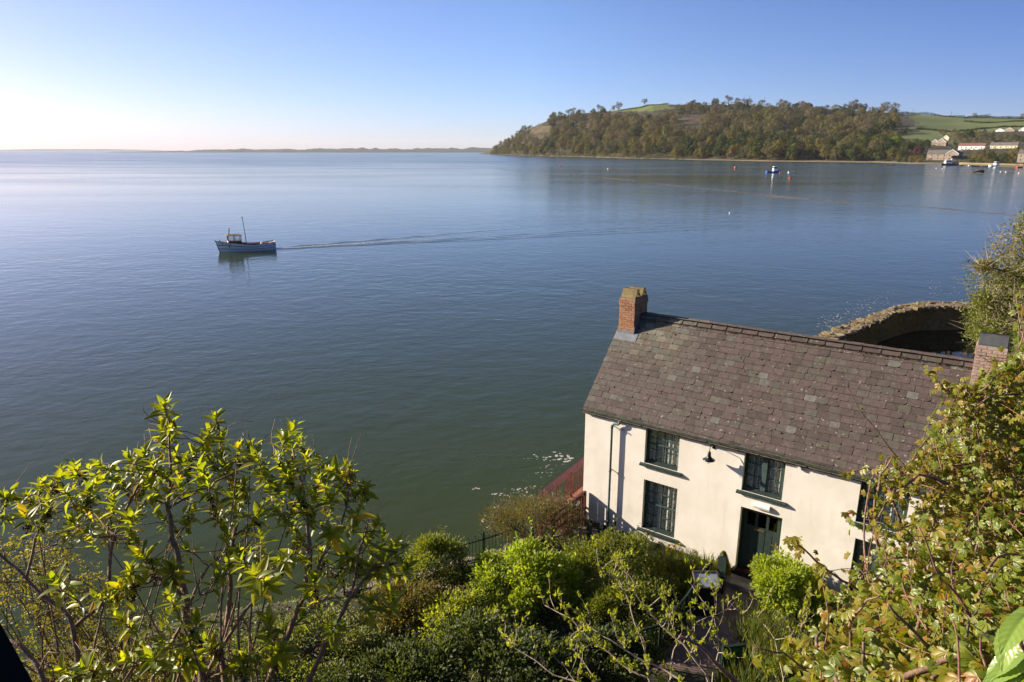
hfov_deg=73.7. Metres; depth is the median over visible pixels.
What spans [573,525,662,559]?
terrace
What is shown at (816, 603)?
garden shrub
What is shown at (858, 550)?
window
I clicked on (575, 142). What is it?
bare tree
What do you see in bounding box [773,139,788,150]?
budding tree
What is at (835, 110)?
evergreen tree
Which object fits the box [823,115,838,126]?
bare tree
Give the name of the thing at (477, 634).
garden shrub
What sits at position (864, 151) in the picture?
budding tree
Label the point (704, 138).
evergreen tree
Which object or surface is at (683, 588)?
grass tuft
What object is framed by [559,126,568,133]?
bare tree
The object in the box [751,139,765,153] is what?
evergreen tree
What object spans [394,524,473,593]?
garden shrub
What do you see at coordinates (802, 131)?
budding tree
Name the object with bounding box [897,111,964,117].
hedge
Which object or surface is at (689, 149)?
evergreen tree
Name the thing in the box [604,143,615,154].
bare tree
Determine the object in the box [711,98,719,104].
evergreen tree
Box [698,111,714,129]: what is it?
bare tree
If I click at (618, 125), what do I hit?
bare tree
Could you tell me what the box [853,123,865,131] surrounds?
bare tree
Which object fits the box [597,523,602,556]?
gate post
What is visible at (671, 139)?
bare tree
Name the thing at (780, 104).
bare tree
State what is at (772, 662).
garden shrub
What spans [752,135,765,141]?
evergreen tree
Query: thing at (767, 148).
bare tree
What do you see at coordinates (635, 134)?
evergreen tree
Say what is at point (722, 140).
evergreen tree
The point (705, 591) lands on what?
information board
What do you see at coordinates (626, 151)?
budding tree
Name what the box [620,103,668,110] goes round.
hedge
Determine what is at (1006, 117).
hedge
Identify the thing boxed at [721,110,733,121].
bare tree
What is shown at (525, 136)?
bare tree
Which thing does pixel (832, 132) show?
bare tree
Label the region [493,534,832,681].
budding shrub
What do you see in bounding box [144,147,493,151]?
dunes
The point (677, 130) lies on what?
bare tree
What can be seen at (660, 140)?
budding tree
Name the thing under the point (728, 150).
bare tree
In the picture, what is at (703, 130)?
budding tree
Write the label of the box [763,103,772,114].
budding tree
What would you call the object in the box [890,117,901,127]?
budding tree
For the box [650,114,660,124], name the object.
bare tree
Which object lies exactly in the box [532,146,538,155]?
budding tree
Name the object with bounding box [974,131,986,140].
bare tree
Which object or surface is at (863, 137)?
budding tree
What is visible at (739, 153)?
evergreen tree
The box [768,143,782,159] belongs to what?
budding tree
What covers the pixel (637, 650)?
garden shrub
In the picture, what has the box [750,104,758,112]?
bare tree
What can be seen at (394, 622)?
garden shrub
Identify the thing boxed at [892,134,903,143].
budding tree
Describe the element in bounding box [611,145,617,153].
evergreen tree
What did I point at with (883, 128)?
evergreen tree
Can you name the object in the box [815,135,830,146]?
bare tree
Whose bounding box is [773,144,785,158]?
budding tree
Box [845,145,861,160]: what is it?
evergreen tree
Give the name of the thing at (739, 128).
bare tree
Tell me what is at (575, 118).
bare tree
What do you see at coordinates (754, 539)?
door
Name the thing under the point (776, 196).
flotsam
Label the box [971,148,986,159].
budding tree
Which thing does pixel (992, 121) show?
hedge
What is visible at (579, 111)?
bare tree
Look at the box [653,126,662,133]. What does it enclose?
budding tree
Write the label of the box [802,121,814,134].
bare tree
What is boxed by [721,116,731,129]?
budding tree
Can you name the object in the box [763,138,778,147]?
bare tree
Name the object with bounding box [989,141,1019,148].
cream house
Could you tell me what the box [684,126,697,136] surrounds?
bare tree
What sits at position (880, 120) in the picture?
evergreen tree
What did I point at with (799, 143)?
evergreen tree
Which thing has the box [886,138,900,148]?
evergreen tree
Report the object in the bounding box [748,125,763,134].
bare tree
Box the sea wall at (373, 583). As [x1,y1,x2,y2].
[340,535,544,595]
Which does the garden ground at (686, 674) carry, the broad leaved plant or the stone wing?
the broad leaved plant
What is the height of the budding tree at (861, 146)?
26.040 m
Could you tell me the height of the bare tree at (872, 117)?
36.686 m
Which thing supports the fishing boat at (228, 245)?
on the water at (454, 381)
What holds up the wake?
on the water at (454, 381)
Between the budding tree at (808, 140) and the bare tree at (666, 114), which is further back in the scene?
the bare tree at (666, 114)
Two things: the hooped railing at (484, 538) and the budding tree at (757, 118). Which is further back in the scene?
the budding tree at (757, 118)
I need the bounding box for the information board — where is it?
[691,570,721,615]
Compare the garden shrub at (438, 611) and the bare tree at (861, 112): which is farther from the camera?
the bare tree at (861, 112)
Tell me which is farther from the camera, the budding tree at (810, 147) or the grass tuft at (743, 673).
the budding tree at (810, 147)
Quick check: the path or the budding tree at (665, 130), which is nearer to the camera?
the path
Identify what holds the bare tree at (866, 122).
on the hill at (913, 121)
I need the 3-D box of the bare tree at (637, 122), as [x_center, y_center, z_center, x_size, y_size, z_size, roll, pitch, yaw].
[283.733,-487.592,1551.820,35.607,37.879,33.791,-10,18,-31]
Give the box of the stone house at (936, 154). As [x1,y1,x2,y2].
[926,149,962,159]
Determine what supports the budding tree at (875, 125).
on the hill at (913, 121)
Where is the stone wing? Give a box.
[945,149,960,159]
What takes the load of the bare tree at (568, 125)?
on the hill at (913, 121)
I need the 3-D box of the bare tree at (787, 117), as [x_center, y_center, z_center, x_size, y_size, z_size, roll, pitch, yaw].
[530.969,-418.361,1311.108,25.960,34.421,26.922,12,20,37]
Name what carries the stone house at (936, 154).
on the hill at (913, 121)
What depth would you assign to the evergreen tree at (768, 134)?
1102.44 m
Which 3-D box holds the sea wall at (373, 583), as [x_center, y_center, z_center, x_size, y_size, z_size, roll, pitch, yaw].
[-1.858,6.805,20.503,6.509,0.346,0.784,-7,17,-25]
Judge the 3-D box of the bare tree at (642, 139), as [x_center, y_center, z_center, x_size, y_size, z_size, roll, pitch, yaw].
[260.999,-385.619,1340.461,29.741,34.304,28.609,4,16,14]
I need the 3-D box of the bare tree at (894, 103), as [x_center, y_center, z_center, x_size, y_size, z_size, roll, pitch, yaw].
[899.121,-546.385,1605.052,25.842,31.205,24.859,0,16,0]
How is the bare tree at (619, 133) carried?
on the hill at (913, 121)
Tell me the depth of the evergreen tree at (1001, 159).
687.92 m
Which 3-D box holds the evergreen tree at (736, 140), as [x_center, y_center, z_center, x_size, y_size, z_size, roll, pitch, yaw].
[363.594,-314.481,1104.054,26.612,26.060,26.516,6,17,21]
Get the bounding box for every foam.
[473,452,572,527]
[816,286,954,326]
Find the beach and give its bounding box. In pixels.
[684,159,1023,167]
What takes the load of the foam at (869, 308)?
on the water at (454, 381)
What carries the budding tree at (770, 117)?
on the hill at (913, 121)
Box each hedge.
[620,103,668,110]
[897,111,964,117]
[916,125,1023,131]
[963,116,1023,118]
[963,120,1023,122]
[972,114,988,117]
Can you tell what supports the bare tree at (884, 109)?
on the hill at (913, 121)
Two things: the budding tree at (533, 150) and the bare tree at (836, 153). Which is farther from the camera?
the budding tree at (533, 150)
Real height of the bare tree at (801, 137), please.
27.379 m
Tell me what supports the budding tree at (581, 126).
on the hill at (913, 121)
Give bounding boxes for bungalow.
[1005,128,1015,131]
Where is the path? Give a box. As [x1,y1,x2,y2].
[652,586,769,673]
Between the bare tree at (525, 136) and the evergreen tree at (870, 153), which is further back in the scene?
the bare tree at (525, 136)
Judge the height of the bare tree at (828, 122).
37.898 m
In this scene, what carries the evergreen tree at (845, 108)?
on the hill at (913, 121)
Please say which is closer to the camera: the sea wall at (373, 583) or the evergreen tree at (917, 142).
the sea wall at (373, 583)
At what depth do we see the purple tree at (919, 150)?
855.16 m
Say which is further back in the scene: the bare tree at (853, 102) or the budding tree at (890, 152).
the bare tree at (853, 102)
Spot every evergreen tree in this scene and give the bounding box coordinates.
[547,141,555,150]
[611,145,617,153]
[630,132,638,138]
[633,126,643,135]
[643,114,653,124]
[650,143,662,155]
[674,144,684,155]
[677,105,685,113]
[683,136,695,145]
[684,146,694,156]
[692,140,703,147]
[701,135,711,141]
[702,143,711,153]
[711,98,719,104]
[712,148,723,158]
[715,135,727,146]
[716,137,727,147]
[730,138,743,143]
[736,130,748,136]
[737,149,747,159]
[739,136,750,148]
[741,103,749,109]
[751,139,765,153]
[751,145,764,159]
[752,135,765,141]
[757,131,770,139]
[768,131,777,139]
[779,136,790,145]
[783,145,800,159]
[791,139,805,150]
[795,114,807,124]
[809,148,819,158]
[811,136,822,146]
[831,108,838,114]
[834,135,844,142]
[838,142,854,158]
[842,104,850,109]
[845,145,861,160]
[864,128,877,135]
[865,150,877,160]
[872,150,887,160]
[874,116,886,125]
[879,124,888,132]
[881,140,898,156]
[882,119,896,131]
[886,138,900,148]
[899,141,913,152]
[910,138,924,150]
[922,139,931,150]
[961,129,974,138]
[997,153,1007,161]
[998,156,1006,162]
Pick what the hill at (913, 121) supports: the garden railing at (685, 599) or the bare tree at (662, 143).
the bare tree at (662, 143)
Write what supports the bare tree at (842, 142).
on the hill at (913, 121)
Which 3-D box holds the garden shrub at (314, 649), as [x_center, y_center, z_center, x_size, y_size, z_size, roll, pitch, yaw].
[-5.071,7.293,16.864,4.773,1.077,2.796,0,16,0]
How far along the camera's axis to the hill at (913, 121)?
1408.33 m
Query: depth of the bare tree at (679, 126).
1357.13 m
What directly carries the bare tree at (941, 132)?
on the hill at (913, 121)
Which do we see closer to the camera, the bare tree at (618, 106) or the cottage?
the cottage
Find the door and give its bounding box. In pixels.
[725,507,782,598]
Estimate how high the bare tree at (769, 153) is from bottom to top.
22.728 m
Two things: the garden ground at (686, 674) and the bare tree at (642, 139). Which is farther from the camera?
the bare tree at (642, 139)
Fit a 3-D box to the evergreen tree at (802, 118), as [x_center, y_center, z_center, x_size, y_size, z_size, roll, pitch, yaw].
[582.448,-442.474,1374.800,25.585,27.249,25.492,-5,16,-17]
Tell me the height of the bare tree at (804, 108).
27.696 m
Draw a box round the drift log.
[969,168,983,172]
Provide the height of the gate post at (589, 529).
1.180 m
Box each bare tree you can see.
[521,131,528,140]
[528,137,538,146]
[538,138,548,146]
[557,142,566,150]
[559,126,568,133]
[563,122,572,130]
[569,116,577,123]
[572,138,583,146]
[577,109,585,114]
[586,132,600,144]
[587,120,598,129]
[593,120,605,133]
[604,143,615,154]
[605,133,614,142]
[615,102,622,108]
[615,127,625,138]
[616,122,626,129]
[616,134,630,151]
[620,130,632,143]
[621,112,631,120]
[630,118,643,128]
[631,114,644,125]
[638,136,649,146]
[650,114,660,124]
[655,141,667,154]
[662,113,670,120]
[667,135,681,148]
[673,127,683,136]
[675,125,685,135]
[681,102,693,112]
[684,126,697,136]
[696,103,704,113]
[697,141,706,149]
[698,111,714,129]
[709,104,722,114]
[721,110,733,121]
[724,95,732,104]
[725,111,738,122]
[726,148,736,157]
[730,123,742,133]
[737,115,753,130]
[741,120,755,130]
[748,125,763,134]
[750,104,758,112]
[760,145,775,159]
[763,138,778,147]
[764,108,778,118]
[764,123,781,133]
[765,148,776,159]
[766,120,781,133]
[772,117,786,128]
[776,101,784,109]
[777,129,788,135]
[782,115,794,129]
[794,144,804,156]
[796,134,807,143]
[800,106,808,114]
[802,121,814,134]
[806,106,817,112]
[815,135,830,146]
[817,143,831,158]
[819,118,834,131]
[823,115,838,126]
[825,129,836,137]
[830,148,842,160]
[837,120,850,130]
[837,137,857,149]
[849,99,858,106]
[853,116,868,124]
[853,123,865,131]
[854,108,865,115]
[858,119,871,130]
[860,123,873,130]
[864,112,876,126]
[867,138,886,152]
[876,117,889,123]
[880,105,888,113]
[889,102,900,110]
[938,128,947,137]
[947,130,963,145]
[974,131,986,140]
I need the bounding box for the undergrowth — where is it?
[490,103,1023,164]
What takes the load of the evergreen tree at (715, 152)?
on the hill at (913, 121)
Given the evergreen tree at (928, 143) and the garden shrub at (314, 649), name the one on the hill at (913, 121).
the evergreen tree at (928, 143)
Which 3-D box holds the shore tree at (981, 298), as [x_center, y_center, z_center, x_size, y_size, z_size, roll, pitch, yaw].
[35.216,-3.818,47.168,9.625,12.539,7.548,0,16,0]
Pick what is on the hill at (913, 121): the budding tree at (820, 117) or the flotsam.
the budding tree at (820, 117)
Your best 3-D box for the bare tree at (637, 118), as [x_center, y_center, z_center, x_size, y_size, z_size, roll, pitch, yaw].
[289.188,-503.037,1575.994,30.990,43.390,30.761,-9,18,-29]
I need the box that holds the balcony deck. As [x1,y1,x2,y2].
[536,457,586,546]
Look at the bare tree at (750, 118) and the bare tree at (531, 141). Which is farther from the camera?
the bare tree at (531, 141)
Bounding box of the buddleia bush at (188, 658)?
[0,391,419,681]
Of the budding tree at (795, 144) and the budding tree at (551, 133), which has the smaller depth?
the budding tree at (795, 144)
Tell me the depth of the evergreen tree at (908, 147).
928.30 m
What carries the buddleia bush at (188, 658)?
on the garden ground at (686, 674)
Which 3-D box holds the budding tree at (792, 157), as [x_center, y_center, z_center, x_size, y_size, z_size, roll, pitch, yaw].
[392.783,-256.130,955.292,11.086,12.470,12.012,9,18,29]
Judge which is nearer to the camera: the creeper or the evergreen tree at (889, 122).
the creeper
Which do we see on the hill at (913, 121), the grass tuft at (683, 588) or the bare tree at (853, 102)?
the bare tree at (853, 102)
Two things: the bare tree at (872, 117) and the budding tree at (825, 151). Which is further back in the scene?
the bare tree at (872, 117)
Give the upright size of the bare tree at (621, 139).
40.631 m
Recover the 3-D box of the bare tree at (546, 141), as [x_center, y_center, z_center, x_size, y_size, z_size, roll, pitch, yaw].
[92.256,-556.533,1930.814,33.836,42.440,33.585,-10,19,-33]
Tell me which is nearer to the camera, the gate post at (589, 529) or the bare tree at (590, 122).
the gate post at (589, 529)
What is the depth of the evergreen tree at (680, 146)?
1200.15 m
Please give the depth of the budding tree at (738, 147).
1051.51 m
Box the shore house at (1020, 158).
[1017,148,1023,162]
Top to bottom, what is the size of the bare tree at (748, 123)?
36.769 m
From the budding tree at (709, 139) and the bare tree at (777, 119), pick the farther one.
the bare tree at (777, 119)
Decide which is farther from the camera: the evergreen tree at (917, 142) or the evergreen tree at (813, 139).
the evergreen tree at (813, 139)
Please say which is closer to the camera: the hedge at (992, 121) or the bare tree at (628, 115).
the hedge at (992, 121)
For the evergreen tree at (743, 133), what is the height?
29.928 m
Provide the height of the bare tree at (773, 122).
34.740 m
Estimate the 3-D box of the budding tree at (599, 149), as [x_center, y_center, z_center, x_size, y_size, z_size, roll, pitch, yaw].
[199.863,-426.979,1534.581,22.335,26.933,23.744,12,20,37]
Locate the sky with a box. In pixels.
[0,0,1023,150]
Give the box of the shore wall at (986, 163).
[959,162,1023,164]
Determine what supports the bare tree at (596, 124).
on the hill at (913, 121)
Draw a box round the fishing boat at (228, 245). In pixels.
[215,217,275,251]
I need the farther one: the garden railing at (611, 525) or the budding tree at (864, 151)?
the budding tree at (864, 151)
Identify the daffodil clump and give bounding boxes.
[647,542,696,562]
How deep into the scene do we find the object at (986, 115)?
1493.96 m
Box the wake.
[273,218,789,249]
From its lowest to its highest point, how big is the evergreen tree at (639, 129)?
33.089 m
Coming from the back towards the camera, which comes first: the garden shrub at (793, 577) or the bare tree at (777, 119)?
the bare tree at (777, 119)
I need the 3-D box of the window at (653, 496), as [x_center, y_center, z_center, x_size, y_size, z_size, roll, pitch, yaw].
[4.572,5.186,21.061,1.350,1.761,0.331,11,19,34]
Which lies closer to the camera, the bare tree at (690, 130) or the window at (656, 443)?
the window at (656, 443)
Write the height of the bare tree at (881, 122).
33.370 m
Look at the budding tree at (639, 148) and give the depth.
1321.51 m
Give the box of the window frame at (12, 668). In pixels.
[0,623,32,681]
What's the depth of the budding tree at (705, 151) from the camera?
1122.70 m
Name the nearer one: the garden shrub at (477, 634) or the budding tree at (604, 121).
the garden shrub at (477, 634)
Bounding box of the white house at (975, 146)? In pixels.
[958,142,986,149]
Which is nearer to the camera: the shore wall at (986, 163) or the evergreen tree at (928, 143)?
the shore wall at (986, 163)
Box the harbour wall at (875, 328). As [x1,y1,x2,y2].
[815,301,1006,344]
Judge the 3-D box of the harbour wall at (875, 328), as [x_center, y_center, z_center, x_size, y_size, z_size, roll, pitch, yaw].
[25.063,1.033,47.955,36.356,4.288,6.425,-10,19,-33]
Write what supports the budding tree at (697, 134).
on the hill at (913, 121)
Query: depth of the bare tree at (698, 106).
1615.52 m
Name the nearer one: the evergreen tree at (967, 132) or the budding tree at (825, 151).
the budding tree at (825, 151)
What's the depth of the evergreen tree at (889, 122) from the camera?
1233.76 m
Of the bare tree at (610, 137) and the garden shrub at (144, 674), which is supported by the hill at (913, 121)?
the bare tree at (610, 137)
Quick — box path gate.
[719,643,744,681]
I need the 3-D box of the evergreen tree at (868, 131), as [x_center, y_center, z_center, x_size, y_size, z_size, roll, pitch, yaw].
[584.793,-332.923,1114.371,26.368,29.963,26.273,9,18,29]
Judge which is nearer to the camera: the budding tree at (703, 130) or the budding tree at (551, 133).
the budding tree at (703, 130)
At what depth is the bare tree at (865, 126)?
1159.80 m
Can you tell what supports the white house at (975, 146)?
on the hill at (913, 121)
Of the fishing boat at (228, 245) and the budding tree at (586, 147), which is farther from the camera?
the budding tree at (586, 147)
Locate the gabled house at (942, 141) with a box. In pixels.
[936,138,947,145]
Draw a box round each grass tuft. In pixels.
[652,542,735,580]
[665,561,725,600]
[704,639,806,681]
[719,597,808,666]
[736,613,821,681]
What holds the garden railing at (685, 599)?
on the garden ground at (686, 674)
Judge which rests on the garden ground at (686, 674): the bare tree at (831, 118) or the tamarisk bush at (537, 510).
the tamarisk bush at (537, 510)
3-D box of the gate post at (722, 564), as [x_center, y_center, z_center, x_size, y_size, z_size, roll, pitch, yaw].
[5.883,6.569,19.191,0.240,1.250,0.100,11,19,34]
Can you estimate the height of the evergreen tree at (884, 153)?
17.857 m
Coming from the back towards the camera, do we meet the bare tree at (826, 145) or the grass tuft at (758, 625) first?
the bare tree at (826, 145)
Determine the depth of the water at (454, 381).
69.60 m
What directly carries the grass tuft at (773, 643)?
on the garden ground at (686, 674)
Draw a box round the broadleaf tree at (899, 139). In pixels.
[892,136,901,146]
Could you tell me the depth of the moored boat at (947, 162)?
688.11 m
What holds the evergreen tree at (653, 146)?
on the hill at (913, 121)
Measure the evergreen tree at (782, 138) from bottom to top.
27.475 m
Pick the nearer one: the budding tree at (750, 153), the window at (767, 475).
the window at (767, 475)
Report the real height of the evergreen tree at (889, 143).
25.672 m
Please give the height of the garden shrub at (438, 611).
1.434 m
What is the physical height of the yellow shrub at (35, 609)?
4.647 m
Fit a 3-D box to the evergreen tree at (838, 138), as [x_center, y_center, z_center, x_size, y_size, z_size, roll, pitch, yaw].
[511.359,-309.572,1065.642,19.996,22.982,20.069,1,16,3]
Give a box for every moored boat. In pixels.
[766,166,779,172]
[941,160,957,164]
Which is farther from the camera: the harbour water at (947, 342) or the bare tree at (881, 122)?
the bare tree at (881, 122)
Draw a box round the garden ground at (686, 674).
[22,264,1023,681]
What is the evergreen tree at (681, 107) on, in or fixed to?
on the hill at (913, 121)
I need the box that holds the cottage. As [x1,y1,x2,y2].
[580,286,1022,622]
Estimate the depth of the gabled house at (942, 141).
1007.58 m
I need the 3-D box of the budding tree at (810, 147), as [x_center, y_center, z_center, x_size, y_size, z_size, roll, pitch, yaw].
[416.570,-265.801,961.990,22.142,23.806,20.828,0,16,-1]
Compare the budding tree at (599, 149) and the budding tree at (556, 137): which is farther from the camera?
the budding tree at (556, 137)
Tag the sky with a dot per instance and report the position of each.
(167, 75)
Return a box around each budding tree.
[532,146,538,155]
[548,128,556,137]
[550,136,557,144]
[574,145,583,152]
[578,121,586,129]
[584,143,593,153]
[596,145,604,153]
[600,117,609,128]
[623,149,631,156]
[628,136,640,146]
[630,143,642,157]
[642,119,652,130]
[642,141,651,151]
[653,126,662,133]
[657,137,670,150]
[659,125,673,135]
[672,148,681,158]
[691,132,701,141]
[693,148,702,158]
[696,146,709,156]
[697,127,709,136]
[705,135,718,148]
[710,128,718,137]
[720,146,727,155]
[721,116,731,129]
[722,128,732,136]
[726,131,737,139]
[727,144,741,158]
[747,146,761,159]
[750,113,763,123]
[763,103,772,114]
[767,114,780,124]
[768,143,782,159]
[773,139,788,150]
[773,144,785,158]
[785,130,796,134]
[789,154,796,160]
[791,142,804,154]
[792,127,804,134]
[800,135,813,145]
[801,144,815,158]
[814,141,824,157]
[816,114,824,121]
[818,146,833,160]
[831,124,845,137]
[844,132,857,138]
[852,142,867,157]
[857,135,870,145]
[858,147,872,160]
[871,124,881,133]
[872,134,887,145]
[886,147,900,158]
[890,113,899,122]
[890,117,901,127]
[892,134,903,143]
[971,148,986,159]
[1008,147,1022,159]
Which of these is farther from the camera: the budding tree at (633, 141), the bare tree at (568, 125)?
the bare tree at (568, 125)
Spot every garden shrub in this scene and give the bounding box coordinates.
[28,641,237,681]
[219,602,398,681]
[314,625,468,681]
[358,573,467,635]
[378,596,589,681]
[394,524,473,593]
[411,578,546,654]
[464,517,585,626]
[522,607,670,681]
[555,514,680,604]
[567,561,694,646]
[747,546,827,622]
[751,644,822,680]
[803,587,840,627]
[833,581,865,631]
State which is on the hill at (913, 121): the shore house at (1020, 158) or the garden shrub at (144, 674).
the shore house at (1020, 158)
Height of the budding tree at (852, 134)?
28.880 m
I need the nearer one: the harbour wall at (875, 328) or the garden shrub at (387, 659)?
the garden shrub at (387, 659)
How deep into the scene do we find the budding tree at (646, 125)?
1475.80 m
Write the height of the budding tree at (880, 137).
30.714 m
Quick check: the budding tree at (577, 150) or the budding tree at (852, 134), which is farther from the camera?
the budding tree at (577, 150)
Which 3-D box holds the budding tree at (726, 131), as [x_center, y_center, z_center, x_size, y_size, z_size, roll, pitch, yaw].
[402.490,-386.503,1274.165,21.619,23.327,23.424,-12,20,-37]
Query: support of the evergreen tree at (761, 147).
on the hill at (913, 121)
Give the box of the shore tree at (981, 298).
[951,206,1023,350]
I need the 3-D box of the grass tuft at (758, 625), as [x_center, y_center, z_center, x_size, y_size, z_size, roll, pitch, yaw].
[6.249,7.296,16.916,2.414,0.997,2.771,-5,16,-18]
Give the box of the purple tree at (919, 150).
[910,146,924,156]
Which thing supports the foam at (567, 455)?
on the water at (454, 381)
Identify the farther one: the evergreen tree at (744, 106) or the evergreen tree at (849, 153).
the evergreen tree at (744, 106)
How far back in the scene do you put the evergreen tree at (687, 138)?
1201.30 m
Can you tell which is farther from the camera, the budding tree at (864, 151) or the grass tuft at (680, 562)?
the budding tree at (864, 151)
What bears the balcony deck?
attached to the cottage
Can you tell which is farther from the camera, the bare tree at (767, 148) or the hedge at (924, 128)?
the hedge at (924, 128)
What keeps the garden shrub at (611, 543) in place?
on the garden ground at (686, 674)
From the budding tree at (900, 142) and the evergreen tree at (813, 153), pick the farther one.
the budding tree at (900, 142)
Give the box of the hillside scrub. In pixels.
[984,271,1023,597]
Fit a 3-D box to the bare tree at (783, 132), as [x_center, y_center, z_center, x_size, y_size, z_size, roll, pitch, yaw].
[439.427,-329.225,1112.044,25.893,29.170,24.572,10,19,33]
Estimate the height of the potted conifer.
0.963 m
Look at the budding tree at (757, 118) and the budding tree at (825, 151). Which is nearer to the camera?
the budding tree at (825, 151)
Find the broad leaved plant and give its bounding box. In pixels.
[983,607,1023,681]
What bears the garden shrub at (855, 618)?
on the garden ground at (686, 674)
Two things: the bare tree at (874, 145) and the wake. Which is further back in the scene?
the bare tree at (874, 145)
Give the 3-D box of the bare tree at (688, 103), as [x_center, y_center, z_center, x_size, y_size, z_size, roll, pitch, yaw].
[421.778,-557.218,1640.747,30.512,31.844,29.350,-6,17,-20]
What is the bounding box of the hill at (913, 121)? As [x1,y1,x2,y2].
[480,104,1023,163]
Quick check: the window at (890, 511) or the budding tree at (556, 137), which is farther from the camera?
the budding tree at (556, 137)
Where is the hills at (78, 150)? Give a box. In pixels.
[0,149,164,150]
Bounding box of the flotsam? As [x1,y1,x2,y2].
[463,166,1015,215]
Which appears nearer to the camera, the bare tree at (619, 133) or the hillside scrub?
the hillside scrub
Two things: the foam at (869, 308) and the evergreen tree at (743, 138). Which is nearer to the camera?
the foam at (869, 308)
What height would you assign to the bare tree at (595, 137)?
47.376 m
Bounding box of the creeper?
[678,285,1023,681]
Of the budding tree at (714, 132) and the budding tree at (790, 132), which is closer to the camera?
the budding tree at (790, 132)
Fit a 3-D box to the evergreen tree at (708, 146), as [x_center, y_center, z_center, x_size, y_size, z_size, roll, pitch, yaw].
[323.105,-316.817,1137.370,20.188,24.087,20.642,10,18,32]
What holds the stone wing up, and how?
on the hill at (913, 121)
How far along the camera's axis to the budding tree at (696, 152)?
1130.28 m
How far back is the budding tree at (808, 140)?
1019.14 m
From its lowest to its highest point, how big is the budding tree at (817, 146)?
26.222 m
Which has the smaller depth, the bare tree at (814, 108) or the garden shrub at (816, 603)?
the garden shrub at (816, 603)
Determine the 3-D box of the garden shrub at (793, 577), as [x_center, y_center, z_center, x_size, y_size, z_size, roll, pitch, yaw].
[7.262,6.519,18.350,2.148,1.730,1.755,-12,20,-37]
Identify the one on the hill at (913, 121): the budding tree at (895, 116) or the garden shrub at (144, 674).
the budding tree at (895, 116)
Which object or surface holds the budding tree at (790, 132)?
on the hill at (913, 121)
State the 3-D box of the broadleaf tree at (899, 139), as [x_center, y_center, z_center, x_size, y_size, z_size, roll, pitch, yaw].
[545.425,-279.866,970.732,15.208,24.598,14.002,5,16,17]
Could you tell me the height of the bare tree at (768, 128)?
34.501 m
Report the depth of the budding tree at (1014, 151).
685.26 m
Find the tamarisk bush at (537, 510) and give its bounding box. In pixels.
[474,482,596,551]
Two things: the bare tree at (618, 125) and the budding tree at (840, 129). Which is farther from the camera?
the bare tree at (618, 125)
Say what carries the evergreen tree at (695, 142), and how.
on the hill at (913, 121)
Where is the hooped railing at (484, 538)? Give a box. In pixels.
[342,520,523,595]
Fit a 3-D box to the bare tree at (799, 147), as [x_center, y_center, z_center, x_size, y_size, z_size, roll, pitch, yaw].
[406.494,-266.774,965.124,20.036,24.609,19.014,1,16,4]
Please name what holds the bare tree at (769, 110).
on the hill at (913, 121)
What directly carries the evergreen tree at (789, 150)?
on the hill at (913, 121)
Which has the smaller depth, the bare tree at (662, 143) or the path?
the path
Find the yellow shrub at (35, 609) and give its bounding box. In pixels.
[0,516,185,681]
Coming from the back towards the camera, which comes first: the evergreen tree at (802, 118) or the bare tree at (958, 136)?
the evergreen tree at (802, 118)
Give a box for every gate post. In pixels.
[586,522,591,542]
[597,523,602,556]
[717,554,727,593]
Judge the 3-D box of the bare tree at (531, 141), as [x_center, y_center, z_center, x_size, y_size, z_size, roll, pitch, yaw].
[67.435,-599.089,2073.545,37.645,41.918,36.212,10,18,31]
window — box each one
[636,480,677,543]
[639,429,681,476]
[736,453,786,506]
[849,482,910,536]
[849,538,897,591]
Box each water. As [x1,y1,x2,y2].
[0,151,1023,659]
[876,330,1010,358]
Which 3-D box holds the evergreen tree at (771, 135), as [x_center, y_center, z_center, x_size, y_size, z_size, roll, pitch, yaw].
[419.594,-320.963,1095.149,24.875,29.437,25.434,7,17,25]
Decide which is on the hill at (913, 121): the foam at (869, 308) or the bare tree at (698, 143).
the bare tree at (698, 143)
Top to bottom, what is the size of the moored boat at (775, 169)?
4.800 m
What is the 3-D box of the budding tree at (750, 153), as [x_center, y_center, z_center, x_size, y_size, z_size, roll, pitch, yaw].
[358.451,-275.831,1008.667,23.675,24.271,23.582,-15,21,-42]
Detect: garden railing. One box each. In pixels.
[579,520,615,559]
[627,562,708,669]
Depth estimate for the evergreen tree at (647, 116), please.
1581.23 m
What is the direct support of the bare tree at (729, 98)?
on the hill at (913, 121)
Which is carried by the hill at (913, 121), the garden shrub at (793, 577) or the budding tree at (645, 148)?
the budding tree at (645, 148)
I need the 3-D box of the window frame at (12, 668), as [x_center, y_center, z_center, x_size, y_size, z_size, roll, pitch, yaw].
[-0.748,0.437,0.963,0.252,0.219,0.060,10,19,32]
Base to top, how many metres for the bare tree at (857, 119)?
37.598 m
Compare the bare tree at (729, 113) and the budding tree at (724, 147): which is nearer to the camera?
the budding tree at (724, 147)
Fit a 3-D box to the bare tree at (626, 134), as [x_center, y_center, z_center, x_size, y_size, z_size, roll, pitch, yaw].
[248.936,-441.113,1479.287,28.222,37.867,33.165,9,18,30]
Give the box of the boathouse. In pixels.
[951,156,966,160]
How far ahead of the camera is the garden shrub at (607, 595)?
17.59 m
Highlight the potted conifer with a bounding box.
[712,550,730,576]

